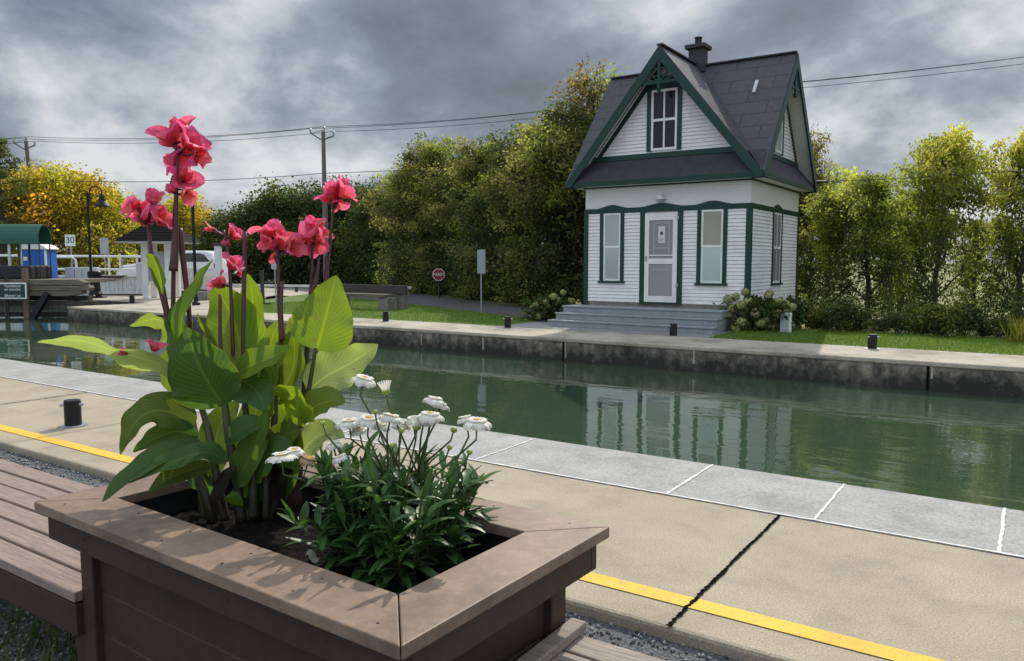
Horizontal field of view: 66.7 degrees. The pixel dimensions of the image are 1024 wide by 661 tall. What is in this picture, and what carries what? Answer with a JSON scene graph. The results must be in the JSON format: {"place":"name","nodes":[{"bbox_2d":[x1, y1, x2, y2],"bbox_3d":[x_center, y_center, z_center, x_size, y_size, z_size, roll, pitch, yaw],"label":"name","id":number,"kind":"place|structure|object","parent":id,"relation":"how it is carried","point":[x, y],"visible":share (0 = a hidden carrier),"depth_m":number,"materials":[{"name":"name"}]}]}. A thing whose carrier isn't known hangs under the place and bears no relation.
{"place":"outdoors","nodes":[
{"label":"outdoors","id":0,"kind":"place"},
{"bbox_2d":[87,271,105,297],"bbox_3d":[-18.267,-2.025,34.090,0.720,1.174,0.600,0,5,0],"label":"winch","id":1,"kind":"object","parent":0,"point":[97,288],"visible":0.73,"depth_m":33.93,"materials":[{"name":"black metal"}]},
{"bbox_2d":[93,286,308,302],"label":"quay back","id":2,"kind":"structure","parent":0,"point":[268,292],"depth_m":35.43,"materials":[{"name":"concrete"}]},
{"bbox_2d":[0,137,44,264],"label":"pine tree","id":3,"kind":"object","parent":2,"relation":"on","point":[4,170],"visible":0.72,"depth_m":46.63,"materials":[{"name":"plant"}]},
{"bbox_2d":[12,137,36,223],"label":"utility pole","id":4,"kind":"object","parent":2,"relation":"on","point":[26,149],"visible":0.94,"depth_m":49.28,"materials":[{"name":"grey wood"}]},
{"bbox_2d":[16,244,58,277],"bbox_3d":[-20.812,-2.663,34.235,1.240,2.310,1.200,-1,5,-7],"label":"portable toilet","id":5,"kind":"object","parent":2,"relation":"on","point":[44,254],"visible":0.39,"depth_m":33.68,"materials":[{"name":"blue plastic"}]},
{"bbox_2d":[1,159,122,274],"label":"tree","id":6,"kind":"object","parent":2,"relation":"on","point":[37,178],"visible":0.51,"depth_m":48.90,"materials":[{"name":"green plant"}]},
{"bbox_2d":[8,161,137,274],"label":"tree","id":7,"kind":"object","parent":2,"relation":"on","point":[97,231],"visible":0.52,"depth_m":50.97,"materials":[{"name":"yellow plant"}]},
{"bbox_2d":[65,267,100,295],"bbox_3d":[-19.327,-2.201,35.082,1.392,1.300,0.400,0,5,0],"label":"cabinet","id":8,"kind":"object","parent":2,"relation":"on","point":[75,272],"visible":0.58,"depth_m":34.85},
{"bbox_2d":[86,186,109,297],"bbox_3d":[-17.753,-3.795,33.428,1.065,4.808,0.601,0,5,0],"label":"street lamp","id":9,"kind":"object","parent":2,"relation":"on","point":[101,201],"visible":0.96,"depth_m":33.31,"materials":[{"name":"black metal"}]},
{"bbox_2d":[64,180,140,274],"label":"tree","id":10,"kind":"object","parent":2,"relation":"on","point":[132,245],"visible":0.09,"depth_m":54.24,"materials":[{"name":"yellow plant"}]},
{"bbox_2d":[0,254,214,294],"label":"railing","id":11,"kind":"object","parent":2,"relation":"on","point":[124,285],"depth_m":36.66,"materials":[{"name":"white metal"}]},
{"bbox_2d":[114,224,201,298],"bbox_3d":[-15.179,-3.112,33.590,2.760,3.420,2.760,-1,5,-6],"label":"kiosk","id":12,"kind":"object","parent":2,"relation":"on","point":[159,235],"visible":0.65,"depth_m":32.99,"materials":[{"name":"white paint"}]},
{"bbox_2d":[116,251,228,289],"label":"parked car","id":13,"kind":"object","parent":2,"relation":"on","point":[203,258],"visible":0.08,"depth_m":40.52,"materials":[{"name":"white paint"}]},
{"bbox_2d":[118,294,301,309],"bbox_3d":[-12.269,-1.213,31.595,5.028,0.001,12.701,0,5,-2],"label":"quay apron","id":14,"kind":"object","parent":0,"point":[204,304],"visible":0.43,"depth_m":28.78,"materials":[{"name":"concrete"}]},
{"bbox_2d":[169,166,199,304],"bbox_3d":[-11.895,-3.431,28.119,1.065,5.030,0.601,0,5,0],"label":"street lamp","id":15,"kind":"object","parent":14,"relation":"on","point":[195,301],"visible":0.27,"depth_m":28.11,"materials":[{"name":"black metal"}]},
{"bbox_2d":[212,243,222,277],"bbox_3d":[-11.693,-2.332,31.039,0.320,2.320,0.280,0,5,0],"label":"service post","id":16,"kind":"object","parent":14,"relation":"on","point":[218,256],"visible":0.57,"depth_m":30.90,"materials":[{"name":"white metal"}]},
{"bbox_2d":[0,449,741,660],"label":"gravel ground","id":17,"kind":"structure","parent":0,"point":[625,634],"depth_m":3.44,"materials":[{"name":"grey gravel"}]},
{"bbox_2d":[0,601,77,660],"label":"weeds","id":18,"kind":"object","parent":17,"relation":"on","point":[42,645],"visible":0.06,"depth_m":3.35,"materials":[{"name":"green plant"}]},
{"bbox_2d":[0,459,94,660],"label":"slatted bench","id":19,"kind":"object","parent":17,"relation":"on","point":[40,573],"visible":0.23,"depth_m":3.09,"materials":[{"name":"brown paint"}]},
{"bbox_2d":[34,461,608,660],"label":"planter","id":20,"kind":"object","parent":17,"relation":"on","point":[168,573],"visible":0.66,"depth_m":2.30,"materials":[{"name":"brown paint"}]},
{"bbox_2d":[38,115,239,523],"bbox_3d":[-1.327,-0.048,2.854,0.608,1.540,0.549,3,6,34],"label":"canna plant","id":21,"kind":"object","parent":20,"relation":"on","point":[176,445],"visible":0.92,"depth_m":2.89,"materials":[{"name":"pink plant"}]},
{"bbox_2d":[117,339,167,355],"bbox_3d":[-1.358,0.061,2.860,0.169,0.060,0.059,0,5,-4],"label":"fallen blossom","id":22,"kind":"object","parent":21,"relation":"attached to","point":[155,346],"visible":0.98,"depth_m":2.85,"materials":[{"name":"pink plant"}]},
{"bbox_2d":[167,221,291,523],"bbox_3d":[-1.012,0.152,2.932,0.417,1.133,0.354,0,5,5],"label":"canna plant","id":23,"kind":"object","parent":20,"relation":"in","point":[232,355],"visible":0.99,"depth_m":2.86,"materials":[{"name":"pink plant"}]},
{"bbox_2d":[247,219,307,520],"bbox_3d":[-0.890,0.150,2.926,0.220,1.146,0.421,0,5,-2],"label":"canna plant","id":24,"kind":"object","parent":20,"relation":"on","point":[284,431],"visible":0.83,"depth_m":2.96,"materials":[{"name":"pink plant"}]},
{"bbox_2d":[273,174,377,508],"bbox_3d":[-0.714,0.041,3.023,0.386,1.311,0.366,-1,5,-7],"label":"canna plant","id":25,"kind":"object","parent":20,"relation":"on","point":[321,321],"visible":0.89,"depth_m":2.98,"materials":[{"name":"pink plant"}]},
{"bbox_2d":[265,374,501,595],"bbox_3d":[-0.380,0.474,2.482,0.663,0.659,0.626,3,6,34],"label":"daisy plant","id":26,"kind":"object","parent":20,"relation":"in","point":[395,532],"visible":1,"depth_m":2.38,"materials":[{"name":"green plant"}]},
{"bbox_2d":[516,618,664,660],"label":"slatted bench","id":27,"kind":"object","parent":17,"relation":"on","point":[567,641],"visible":1,"depth_m":2.33,"materials":[{"name":"brown wood"}]},
{"bbox_2d":[232,280,531,317],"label":"road","id":28,"kind":"structure","parent":0,"point":[441,302],"depth_m":29.57,"materials":[{"name":"grey asphalt"}]},
{"bbox_2d":[309,127,334,278],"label":"utility pole","id":29,"kind":"object","parent":28,"relation":"on","point":[324,180],"visible":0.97,"depth_m":45.45,"materials":[{"name":"brown wood"}]},
{"bbox_2d":[263,294,539,325],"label":"lawn","id":30,"kind":"structure","parent":0,"point":[297,298],"depth_m":23.79,"materials":[{"name":"green plant"}]},
{"bbox_2d":[342,284,408,309],"bbox_3d":[-4.977,-1.148,26.332,3.587,0.800,0.900,4,6,36],"label":"timber bench","id":31,"kind":"object","parent":30,"relation":"on","point":[385,294],"visible":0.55,"depth_m":25.69,"materials":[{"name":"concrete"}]},
{"bbox_2d":[477,250,484,312],"bbox_3d":[-0.931,-1.471,23.536,0.250,1.940,0.055,-2,5,-17],"label":"road sign","id":32,"kind":"object","parent":30,"relation":"on","point":[480,262],"visible":0.94,"depth_m":23.46,"materials":[{"name":"metal"}]},
{"bbox_2d":[263,298,1023,354],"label":"grass","id":33,"kind":"structure","parent":30,"relation":"on","point":[884,337],"depth_m":16.52,"materials":[{"name":"green plant"}]},
{"bbox_2d":[0,377,1023,660],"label":"walkway","id":34,"kind":"structure","parent":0,"point":[936,601],"depth_m":4.07,"materials":[{"name":"beige concrete"}]},
{"bbox_2d":[58,399,88,427],"bbox_3d":[-4.278,0.800,7.579,0.260,0.256,0.260,-1,5,-12],"label":"bollard","id":35,"kind":"object","parent":34,"relation":"on","point":[72,414],"visible":1,"depth_m":7.52,"materials":[{"name":"black metal"}]},
{"bbox_2d":[4,392,779,626],"bbox_3d":[-2.249,1.023,6.450,24.847,0.001,1.805,3,6,34],"label":"walkway joint","id":36,"kind":"object","parent":34,"relation":"on","point":[696,598],"visible":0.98,"depth_m":3.99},
{"bbox_2d":[0,424,944,660],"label":"yellow line","id":37,"kind":"object","parent":34,"relation":"on","point":[864,646],"depth_m":3.54,"materials":[{"name":"paint"}]},
{"bbox_2d":[0,306,1023,510],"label":"water","id":38,"kind":"structure","parent":0,"point":[968,448],"depth_m":10.79,"materials":[{"name":"green liquid"}]},
{"bbox_2d":[0,283,26,318],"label":"notice sign","id":39,"kind":"object","parent":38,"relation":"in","point":[13,290],"visible":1,"depth_m":27.67,"materials":[{"name":"metal"}]},
{"bbox_2d":[0,265,116,318],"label":"timber pier","id":40,"kind":"structure","parent":38,"relation":"in","point":[44,289],"depth_m":28.23,"materials":[{"name":"brown wood"}]},
{"bbox_2d":[0,224,51,278],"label":"canopy","id":41,"kind":"object","parent":40,"relation":"on","point":[28,234],"visible":0.81,"depth_m":28.95,"materials":[{"name":"green fabric"}]},
{"bbox_2d":[0,0,1023,262],"label":"sky","id":42,"kind":"structure","parent":0,"point":[70,70],"materials":[{"name":"grey"}]},
{"bbox_2d":[67,304,1023,372],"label":"quay","id":43,"kind":"structure","parent":0,"point":[985,361],"depth_m":15.16,"materials":[{"name":"concrete"}]},
{"bbox_2d":[68,309,1023,398],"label":"canal wall","id":44,"kind":"structure","parent":0,"point":[968,381],"depth_m":14.53,"materials":[{"name":"concrete"}]},
{"bbox_2d":[84,262,1023,355],"bbox_3d":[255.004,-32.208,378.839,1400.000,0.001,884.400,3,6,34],"label":"ground","id":45,"kind":"structure","parent":0,"point":[859,285],"depth_m":36.05,"materials":[{"name":"green plant"}]},
{"bbox_2d":[0,300,142,309],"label":"canal wall","id":46,"kind":"structure","parent":45,"relation":"on","point":[102,302],"depth_m":33.07,"materials":[{"name":"grey concrete"}]},
{"bbox_2d":[126,188,218,261],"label":"tree","id":47,"kind":"object","parent":45,"relation":"on","point":[185,222],"visible":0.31,"depth_m":60.74,"materials":[{"name":"yellow plant"}]},
{"bbox_2d":[186,206,254,283],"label":"tree","id":48,"kind":"object","parent":45,"relation":"on","point":[202,245],"visible":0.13,"depth_m":56.76,"materials":[{"name":"green plant"}]},
{"bbox_2d":[188,190,291,283],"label":"tree","id":49,"kind":"object","parent":45,"relation":"on","point":[233,251],"visible":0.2,"depth_m":55.25,"materials":[{"name":"green plant"}]},
{"bbox_2d":[209,175,339,283],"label":"tree","id":50,"kind":"object","parent":45,"relation":"on","point":[272,206],"visible":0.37,"depth_m":54.28,"materials":[{"name":"green plant"}]},
{"bbox_2d":[247,172,359,284],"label":"tree","id":51,"kind":"object","parent":45,"relation":"on","point":[300,200],"visible":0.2,"depth_m":53.05,"materials":[{"name":"green plant"}]},
{"bbox_2d":[261,174,385,284],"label":"tree","id":52,"kind":"object","parent":45,"relation":"on","point":[356,188],"visible":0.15,"depth_m":52.15,"materials":[{"name":"green plant"}]},
{"bbox_2d":[319,182,429,284],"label":"tree","id":53,"kind":"object","parent":45,"relation":"on","point":[361,241],"visible":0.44,"depth_m":48.66,"materials":[{"name":"green plant"}]},
{"bbox_2d":[360,250,392,284],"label":"shrub","id":54,"kind":"object","parent":45,"relation":"on","point":[368,271],"visible":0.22,"depth_m":46.86,"materials":[{"name":"green plant"}]},
{"bbox_2d":[356,131,450,286],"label":"tree","id":55,"kind":"object","parent":45,"relation":"on","point":[396,178],"visible":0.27,"depth_m":39.86,"materials":[{"name":"green plant"}]},
{"bbox_2d":[384,135,479,295],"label":"tree","id":56,"kind":"object","parent":45,"relation":"on","point":[432,157],"visible":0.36,"depth_m":37.80,"materials":[{"name":"green plant"}]},
{"bbox_2d":[388,139,497,297],"bbox_3d":[-2.363,-5.310,36.818,6.026,7.386,6.061,1,5,10],"label":"tree","id":57,"kind":"object","parent":45,"relation":"on","point":[431,187],"visible":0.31,"depth_m":36.05,"materials":[{"name":"green plant"}]},
{"bbox_2d":[441,269,478,298],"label":"shrub","id":58,"kind":"object","parent":45,"relation":"on","point":[454,274],"visible":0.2,"depth_m":33.33,"materials":[{"name":"green plant"}]},
{"bbox_2d":[449,268,494,300],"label":"shrub","id":59,"kind":"object","parent":45,"relation":"on","point":[478,297],"visible":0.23,"depth_m":32.40,"materials":[{"name":"green plant"}]},
{"bbox_2d":[422,136,527,296],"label":"tree","id":60,"kind":"object","parent":45,"relation":"on","point":[470,170],"visible":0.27,"depth_m":33.07,"materials":[{"name":"green plant"}]},
{"bbox_2d":[479,267,505,300],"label":"shrub","id":61,"kind":"object","parent":45,"relation":"on","point":[490,296],"visible":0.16,"depth_m":31.03,"materials":[{"name":"green plant"}]},
{"bbox_2d":[434,118,558,302],"bbox_3d":[-0.070,-4.812,31.309,6.018,7.376,6.053,0,5,-2],"label":"tree","id":62,"kind":"object","parent":45,"relation":"on","point":[474,234],"visible":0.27,"depth_m":30.84,"materials":[{"name":"green plant"}]},
{"bbox_2d":[484,264,535,302],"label":"shrub","id":63,"kind":"object","parent":45,"relation":"on","point":[505,279],"visible":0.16,"depth_m":29.06,"materials":[{"name":"green plant"}]},
{"bbox_2d":[474,117,580,306],"bbox_3d":[1.258,-4.437,29.270,5.442,6.955,5.214,-1,5,-9],"label":"tree","id":64,"kind":"object","parent":45,"relation":"on","point":[519,230],"visible":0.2,"depth_m":28.53,"materials":[{"name":"green plant"}]},
{"bbox_2d":[500,268,565,307],"bbox_3d":[0.931,-1.512,27.647,2.320,1.483,2.160,-5,7,-44],"label":"shrub","id":65,"kind":"object","parent":45,"relation":"on","point":[521,282],"visible":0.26,"depth_m":27.47,"materials":[{"name":"green plant"}]},
{"bbox_2d":[485,79,600,306],"bbox_3d":[1.936,-4.840,27.862,6.613,8.059,6.575,3,6,33],"label":"tree","id":66,"kind":"object","parent":45,"relation":"on","point":[542,137],"visible":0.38,"depth_m":26.70,"materials":[{"name":"green plant"}]},
{"bbox_2d":[513,289,574,321],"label":"hydrangea","id":67,"kind":"object","parent":45,"relation":"on","point":[544,309],"visible":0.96,"depth_m":20.68,"materials":[{"name":"green plant"}]},
{"bbox_2d":[524,266,582,304],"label":"shrub","id":68,"kind":"object","parent":45,"relation":"on","point":[558,282],"visible":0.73,"depth_m":26.30,"materials":[{"name":"green plant"}]},
{"bbox_2d":[511,101,600,302],"bbox_3d":[2.866,-4.335,27.148,5.847,7.133,5.602,0,5,0],"label":"tree","id":69,"kind":"object","parent":45,"relation":"on","point":[550,201],"visible":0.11,"depth_m":26.33,"materials":[{"name":"green plant"}]},
{"bbox_2d":[499,53,628,306],"bbox_3d":[2.687,-5.143,27.341,5.440,8.698,5.685,2,5,21],"label":"tree","id":70,"kind":"object","parent":45,"relation":"on","point":[594,97],"visible":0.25,"depth_m":26.59,"materials":[{"name":"green plant"}]},
{"bbox_2d":[567,265,583,301],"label":"shrub","id":71,"kind":"object","parent":45,"relation":"on","point":[578,291],"visible":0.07,"depth_m":24.39,"materials":[{"name":"green plant"}]},
{"bbox_2d":[565,36,828,330],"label":"house","id":72,"kind":"structure","parent":45,"relation":"on","point":[693,174],"depth_m":18.67,"materials":[{"name":"white paint"}]},
{"bbox_2d":[598,213,624,282],"bbox_3d":[2.495,-2.061,19.494,0.730,1.735,0.085,3,6,34],"label":"window","id":73,"kind":"structure","parent":72,"relation":"in","point":[611,262],"depth_m":19.50,"materials":[{"name":"white glass"}]},
{"bbox_2d":[644,212,678,302],"bbox_3d":[3.599,-1.755,18.772,0.866,2.145,0.075,3,6,34],"label":"door","id":74,"kind":"structure","parent":72,"relation":"in","point":[661,229],"depth_m":18.79,"materials":[{"name":"white paint"}]},
{"bbox_2d":[646,75,682,151],"bbox_3d":[3.621,-5.157,18.495,0.880,1.740,0.045,3,6,34],"label":"window","id":75,"kind":"structure","parent":72,"relation":"in","point":[664,107],"depth_m":18.49,"materials":[{"name":"green paint"}]},
{"bbox_2d":[694,209,727,285],"bbox_3d":[4.634,-1.923,18.066,0.780,1.755,0.085,3,6,34],"label":"window","id":76,"kind":"structure","parent":72,"relation":"in","point":[712,225],"depth_m":18.07,"materials":[{"name":"white glass"}]},
{"bbox_2d":[770,212,782,285],"bbox_3d":[6.610,-2.026,19.388,0.085,1.785,0.920,3,6,34],"label":"window","id":77,"kind":"structure","parent":72,"relation":"in","point":[777,234],"depth_m":19.40,"materials":[{"name":"green paint"}]},
{"bbox_2d":[774,114,784,155],"bbox_3d":[6.535,-5.186,19.048,0.045,1.700,0.840,3,6,34],"label":"window","id":78,"kind":"structure","parent":72,"relation":"in","point":[781,151],"depth_m":19.30,"materials":[{"name":"green paint"}]},
{"bbox_2d":[787,294,830,329],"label":"shrub","id":79,"kind":"object","parent":45,"relation":"on","point":[809,320],"visible":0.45,"depth_m":18.64,"materials":[{"name":"green plant"}]},
{"bbox_2d":[797,124,847,305],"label":"tree","id":80,"kind":"object","parent":45,"relation":"on","point":[816,163],"visible":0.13,"depth_m":26.52,"materials":[{"name":"green plant"}]},
{"bbox_2d":[797,142,859,295],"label":"tree","id":81,"kind":"object","parent":45,"relation":"on","point":[844,172],"visible":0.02,"depth_m":25.94,"materials":[{"name":"green plant"}]},
{"bbox_2d":[797,185,887,311],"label":"tree","id":82,"kind":"object","parent":45,"relation":"on","point":[821,207],"visible":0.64,"depth_m":22.00,"materials":[{"name":"green plant"}]},
{"bbox_2d":[807,169,921,319],"bbox_3d":[9.701,-2.415,21.591,2.968,4.246,3.215,0,5,-1],"label":"tree","id":83,"kind":"object","parent":45,"relation":"on","point":[869,200],"visible":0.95,"depth_m":20.99,"materials":[{"name":"green plant"}]},
{"bbox_2d":[868,313,889,331],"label":"shrub","id":84,"kind":"object","parent":45,"relation":"on","point":[876,321],"visible":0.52,"depth_m":17.63,"materials":[{"name":"green plant"}]},
{"bbox_2d":[864,188,944,311],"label":"tree","id":85,"kind":"object","parent":45,"relation":"on","point":[900,193],"visible":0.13,"depth_m":24.21,"materials":[{"name":"green plant"}]},
{"bbox_2d":[896,298,961,335],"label":"shrub","id":86,"kind":"object","parent":45,"relation":"on","point":[910,309],"visible":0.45,"depth_m":17.08,"materials":[{"name":"green plant"}]},
{"bbox_2d":[908,295,972,337],"bbox_3d":[9.100,-0.300,16.643,1.144,0.938,1.227,-3,6,-29],"label":"shrub","id":87,"kind":"object","parent":45,"relation":"on","point":[939,323],"visible":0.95,"depth_m":16.49,"materials":[{"name":"green plant"}]},
{"bbox_2d":[882,118,1015,316],"bbox_3d":[11.610,-2.863,20.741,3.125,5.309,3.385,1,5,8],"label":"tree","id":88,"kind":"object","parent":45,"relation":"on","point":[940,155],"visible":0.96,"depth_m":20.45,"materials":[{"name":"green plant"}]},
{"bbox_2d":[941,298,991,336],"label":"shrub","id":89,"kind":"object","parent":45,"relation":"on","point":[969,323],"visible":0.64,"depth_m":16.47,"materials":[{"name":"green plant"}]},
{"bbox_2d":[943,218,1007,314],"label":"tree","id":90,"kind":"object","parent":45,"relation":"on","point":[967,286],"visible":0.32,"depth_m":22.44,"materials":[{"name":"green plant"}]},
{"bbox_2d":[970,312,1011,336],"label":"shrub","id":91,"kind":"object","parent":45,"relation":"on","point":[988,329],"visible":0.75,"depth_m":16.57,"materials":[{"name":"green plant"}]},
{"bbox_2d":[974,127,1023,316],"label":"tree","id":92,"kind":"object","parent":45,"relation":"on","point":[1011,243],"visible":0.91,"depth_m":20.71,"materials":[{"name":"green plant"}]},
{"bbox_2d":[990,313,1021,336],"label":"shrub","id":93,"kind":"object","parent":45,"relation":"on","point":[999,326],"visible":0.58,"depth_m":16.13,"materials":[{"name":"green plant"}]},
{"bbox_2d":[996,286,1023,326],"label":"shrub","id":94,"kind":"object","parent":45,"relation":"on","point":[1014,312],"visible":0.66,"depth_m":16.46,"materials":[{"name":"green plant"}]},
{"bbox_2d":[511,321,733,337],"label":"path","id":95,"kind":"structure","parent":0,"point":[541,324],"depth_m":17.95,"materials":[{"name":"concrete"}]},
{"bbox_2d":[547,304,728,334],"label":"front steps","id":96,"kind":"structure","parent":95,"relation":"on","point":[686,320],"depth_m":18.17,"materials":[{"name":"grey paint"}]},
{"bbox_2d":[710,329,1023,354],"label":"lawn","id":97,"kind":"structure","parent":0,"point":[880,341],"depth_m":15.52,"materials":[{"name":"green plant"}]},
{"bbox_2d":[712,288,818,332],"bbox_3d":[5.794,-0.437,17.756,2.265,1.087,1.707,3,6,32],"label":"hydrangea","id":98,"kind":"object","parent":97,"relation":"on","point":[759,311],"visible":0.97,"depth_m":17.60,"materials":[{"name":"green plant"}]},
{"bbox_2d":[780,313,791,332],"bbox_3d":[6.151,-0.178,17.439,0.245,0.450,0.180,3,6,34],"label":"utility box","id":99,"kind":"object","parent":97,"relation":"on","point":[785,325],"visible":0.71,"depth_m":17.38,"materials":[{"name":"metal"}]},
{"bbox_2d":[770,294,808,327],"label":"shrub","id":100,"kind":"object","parent":97,"relation":"on","point":[796,317],"visible":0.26,"depth_m":18.36,"materials":[{"name":"green plant"}]},
{"bbox_2d":[813,292,874,330],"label":"shrub","id":101,"kind":"object","parent":97,"relation":"on","point":[838,309],"visible":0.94,"depth_m":17.52,"materials":[{"name":"green plant"}]},
{"bbox_2d":[835,301,878,332],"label":"shrub","id":102,"kind":"object","parent":97,"relation":"on","point":[863,326],"visible":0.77,"depth_m":17.47,"materials":[{"name":"green plant"}]},
{"bbox_2d":[879,308,918,333],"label":"shrub","id":103,"kind":"object","parent":97,"relation":"on","point":[896,322],"visible":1,"depth_m":17.01,"materials":[{"name":"green plant"}]},
{"bbox_2d":[997,314,1023,342],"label":"daylily","id":104,"kind":"object","parent":97,"relation":"on","point":[1017,333],"visible":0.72,"depth_m":15.26,"materials":[{"name":"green plant"}]},
{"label":"canal wall","id":105,"kind":"object","parent":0,"visible":0},
{"bbox_2d":[0,358,1023,558],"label":"coping","id":106,"kind":"object","parent":105,"relation":"on","point":[954,522],"depth_m":5.65,"materials":[{"name":"grey concrete"}]},
{"bbox_2d":[1,362,1023,556],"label":"coping joint","id":107,"kind":"object","parent":106,"relation":"on","point":[999,546],"visible":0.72,"depth_m":5.19,"materials":[{"name":"white concrete"}]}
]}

